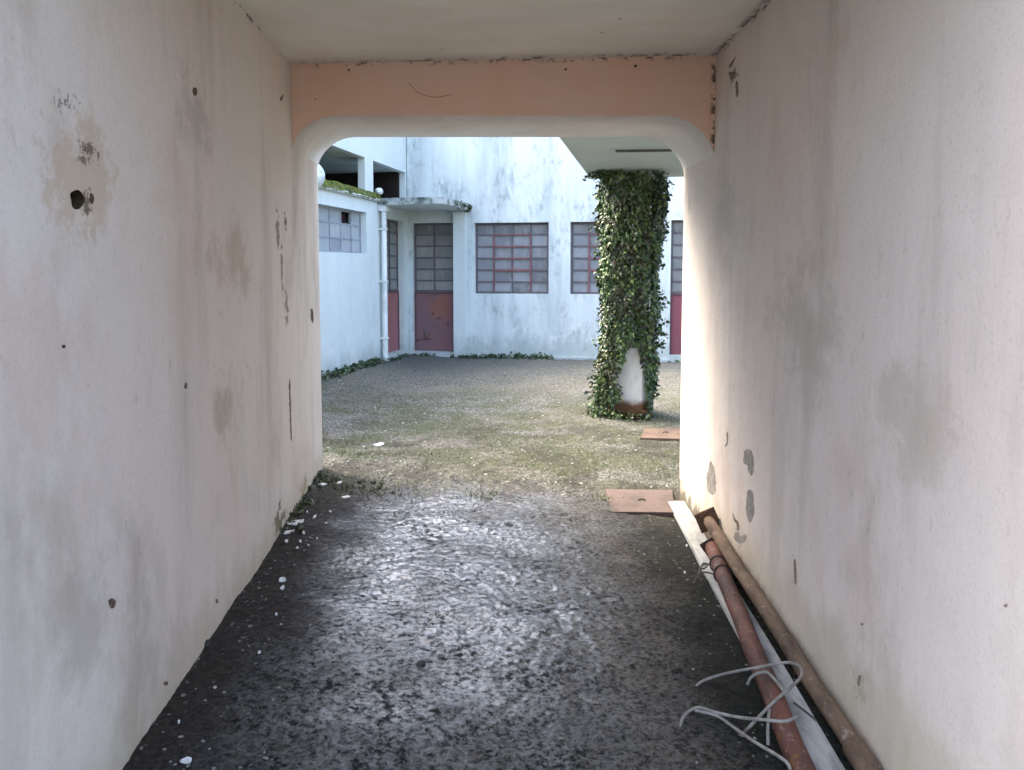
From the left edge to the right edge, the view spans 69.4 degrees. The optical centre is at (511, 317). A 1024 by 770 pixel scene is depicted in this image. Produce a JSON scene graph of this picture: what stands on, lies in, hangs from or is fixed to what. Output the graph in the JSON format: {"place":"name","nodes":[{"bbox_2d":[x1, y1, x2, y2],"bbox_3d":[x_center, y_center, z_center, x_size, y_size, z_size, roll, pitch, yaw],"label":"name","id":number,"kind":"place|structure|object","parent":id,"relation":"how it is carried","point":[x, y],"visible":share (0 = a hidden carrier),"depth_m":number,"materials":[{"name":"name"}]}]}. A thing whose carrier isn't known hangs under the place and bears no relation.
{"place":"outdoors","nodes":[
{"label":"outdoors","id":0,"kind":"place"},
{"bbox_2d":[122,353,853,769],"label":"ground","id":1,"kind":"structure","parent":0,"point":[514,621],"depth_m":3.36,"materials":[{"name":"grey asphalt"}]},
{"bbox_2d":[180,757,191,763],"bbox_3d":[-0.997,1.353,2.259,0.035,0.013,0.016,0,4,0],"label":"plaster flake","id":2,"kind":"object","parent":1,"relation":"on","point":[186,760],"visible":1,"depth_m":2.25,"materials":[{"name":"white paint"}]},
{"bbox_2d":[204,639,211,646],"bbox_3d":[-1.217,1.293,2.935,0.042,0.024,0.040,0,4,0],"label":"stone","id":3,"kind":"object","parent":1,"relation":"on","point":[207,642],"visible":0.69,"depth_m":2.93,"materials":[{"name":"grey stone"}]},
{"bbox_2d":[279,577,285,581],"bbox_3d":[-1.100,1.258,3.550,0.034,0.015,0.029,0,4,0],"label":"plaster flake","id":4,"kind":"object","parent":1,"relation":"on","point":[282,579],"visible":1,"depth_m":3.54,"materials":[{"name":"white paint"}]},
{"bbox_2d":[287,519,303,524],"bbox_3d":[-1.243,1.176,4.237,0.095,0.021,0.048,-1,4,-10],"label":"plaster flake","id":5,"kind":"object","parent":1,"relation":"on","point":[297,522],"visible":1,"depth_m":4.23,"materials":[{"name":"white paint"}]},
{"bbox_2d":[279,470,338,532],"bbox_3d":[-1.291,1.144,4.629,0.269,0.082,1.118,0,4,0],"label":"moss","id":6,"kind":"object","parent":1,"relation":"on","point":[301,511],"visible":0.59,"depth_m":4.50,"materials":[{"name":"green plant"}]},
{"bbox_2d":[321,356,388,380],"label":"weeds","id":7,"kind":"object","parent":1,"relation":"on","point":[369,363],"visible":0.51,"depth_m":10.63,"materials":[{"name":"green plant"}]},
{"bbox_2d":[325,479,395,493],"bbox_3d":[-1.042,1.150,5.076,0.468,0.102,0.250,-1,4,-13],"label":"moss","id":8,"kind":"object","parent":1,"relation":"on","point":[375,490],"visible":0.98,"depth_m":5.06,"materials":[{"name":"green plant"}]},
{"bbox_2d":[317,137,408,375],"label":"annex building","id":9,"kind":"structure","parent":1,"relation":"on","point":[363,257],"depth_m":11.49,"materials":[{"name":"paint"}]},
{"bbox_2d":[318,205,360,252],"bbox_3d":[-2.613,-1.235,10.410,0.110,0.636,2.225,1,4,11],"label":"window","id":10,"kind":"structure","parent":9,"relation":"in","point":[335,235],"depth_m":10.71,"materials":[{"name":"glass"}]},
{"bbox_2d":[387,220,399,352],"bbox_3d":[-2.121,-0.536,12.808,0.050,2.290,0.816,1,4,11],"label":"door","id":11,"kind":"structure","parent":9,"relation":"in","point":[392,232],"depth_m":12.96,"materials":[{"name":"red metal"}]},
{"bbox_2d":[389,352,436,361],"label":"weeds","id":12,"kind":"object","parent":1,"relation":"on","point":[391,359],"visible":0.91,"depth_m":12.86,"materials":[{"name":"green plant"}]},
{"bbox_2d":[417,660,424,665],"bbox_3d":[-0.360,1.373,2.934,0.033,0.018,0.032,0,4,0],"label":"stone","id":13,"kind":"object","parent":1,"relation":"on","point":[421,663],"visible":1,"depth_m":2.93,"materials":[{"name":"grey stone"}]},
{"bbox_2d":[450,351,553,359],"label":"weeds","id":14,"kind":"object","parent":1,"relation":"on","point":[519,355],"visible":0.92,"depth_m":12.96,"materials":[{"name":"green plant"}]},
{"bbox_2d":[0,0,1023,769],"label":"passage building","id":15,"kind":"structure","parent":1,"relation":"on","point":[852,394],"depth_m":2.57,"materials":[{"name":"paint"}]},
{"bbox_2d":[378,137,683,361],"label":"wall","id":16,"kind":"structure","parent":1,"relation":"on","point":[507,264],"depth_m":13.03,"materials":[{"name":"white paint"}]},
{"bbox_2d":[414,223,453,350],"bbox_3d":[-1.416,-0.545,13.437,0.786,2.318,0.053,1,4,11],"label":"door","id":17,"kind":"structure","parent":16,"relation":"in","point":[433,242],"depth_m":13.43,"materials":[{"name":"red metal"}]},
{"bbox_2d":[457,201,472,211],"bbox_3d":[-0.844,-1.902,12.638,0.152,0.176,0.927,1,4,14],"label":"weed","id":18,"kind":"object","parent":16,"relation":"on","point":[469,206],"visible":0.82,"depth_m":12.82,"materials":[{"name":"green plant"}]},
{"bbox_2d":[476,222,548,293],"bbox_3d":[0.006,-1.048,13.122,1.332,1.251,0.055,1,4,11],"label":"window","id":19,"kind":"structure","parent":16,"relation":"in","point":[512,258],"depth_m":13.12,"materials":[{"name":"grey glass"}]},
{"bbox_2d":[571,222,601,293],"bbox_3d":[1.654,-1.026,12.799,1.273,1.251,0.055,1,4,11],"label":"window","id":20,"kind":"structure","parent":16,"relation":"in","point":[583,241],"depth_m":12.88,"materials":[{"name":"grey glass"}]},
{"bbox_2d":[669,220,682,354],"bbox_3d":[3.054,-0.501,12.561,0.715,2.286,0.050,1,4,11],"label":"door","id":21,"kind":"structure","parent":16,"relation":"in","point":[676,278],"depth_m":12.61,"materials":[{"name":"red metal"}]},
{"bbox_2d":[559,137,683,418],"bbox_3d":[2.262,-0.144,6.962,3.940,3.140,3.072,0,4,0],"label":"canopy","id":22,"kind":"object","parent":1,"relation":"on","point":[625,154],"visible":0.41,"depth_m":7.45,"materials":[{"name":"concrete"}]},
{"bbox_2d":[582,169,674,421],"bbox_3d":[1.253,-0.212,7.966,1.022,2.704,0.942,0,4,0],"label":"ivy","id":23,"kind":"object","parent":22,"relation":"attached to","point":[655,196],"visible":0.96,"depth_m":7.68,"materials":[{"name":"green plant"}]},
{"bbox_2d":[605,489,673,516],"bbox_3d":[0.927,1.316,5.231,0.510,0.081,0.520,0,4,0],"label":"manhole cover","id":24,"kind":"object","parent":1,"relation":"on","point":[641,501],"visible":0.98,"depth_m":5.20,"materials":[{"name":"brown metal"}]},
{"bbox_2d":[640,428,679,440],"bbox_3d":[1.507,1.131,7.000,0.650,0.102,0.489,0,4,0],"label":"manhole cover","id":25,"kind":"object","parent":1,"relation":"on","point":[665,434],"visible":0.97,"depth_m":6.95,"materials":[{"name":"brown metal"}]},
{"bbox_2d":[679,661,802,769],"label":"cord","id":26,"kind":"object","parent":1,"relation":"on","point":[717,714],"visible":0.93,"depth_m":2.65,"materials":[{"name":"grey plastic"}]},
{"bbox_2d":[669,501,844,769],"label":"board","id":27,"kind":"object","parent":1,"relation":"on","point":[822,754],"visible":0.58,"depth_m":2.99,"materials":[{"name":"white wood"}]},
{"bbox_2d":[699,537,816,769],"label":"pipe","id":28,"kind":"object","parent":27,"relation":"on","point":[795,753],"visible":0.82,"depth_m":2.92,"materials":[{"name":"red metal"}]},
{"bbox_2d":[694,555,732,582],"bbox_3d":[1.055,1.333,3.912,0.212,0.101,0.164,0,4,0],"label":"tie wire","id":29,"kind":"object","parent":28,"relation":"attached to","point":[705,564],"visible":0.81,"depth_m":3.87,"materials":[{"name":"grey metal"}]},
{"bbox_2d":[793,702,816,720],"bbox_3d":[1.058,1.426,2.674,0.013,0.018,0.104,-2,4,-27],"label":"wire offcut","id":30,"kind":"object","parent":27,"relation":"on","point":[805,711],"visible":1,"depth_m":2.67,"materials":[{"name":"grey metal"}]},
{"bbox_2d":[694,507,882,769],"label":"pipe","id":31,"kind":"object","parent":1,"relation":"on","point":[858,753],"visible":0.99,"depth_m":3.01,"materials":[{"name":"brown metal"}]},
{"bbox_2d":[300,399,679,519],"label":"grass","id":32,"kind":"structure","parent":0,"point":[398,486],"depth_m":5.63,"materials":[{"name":"green plant"}]}
]}

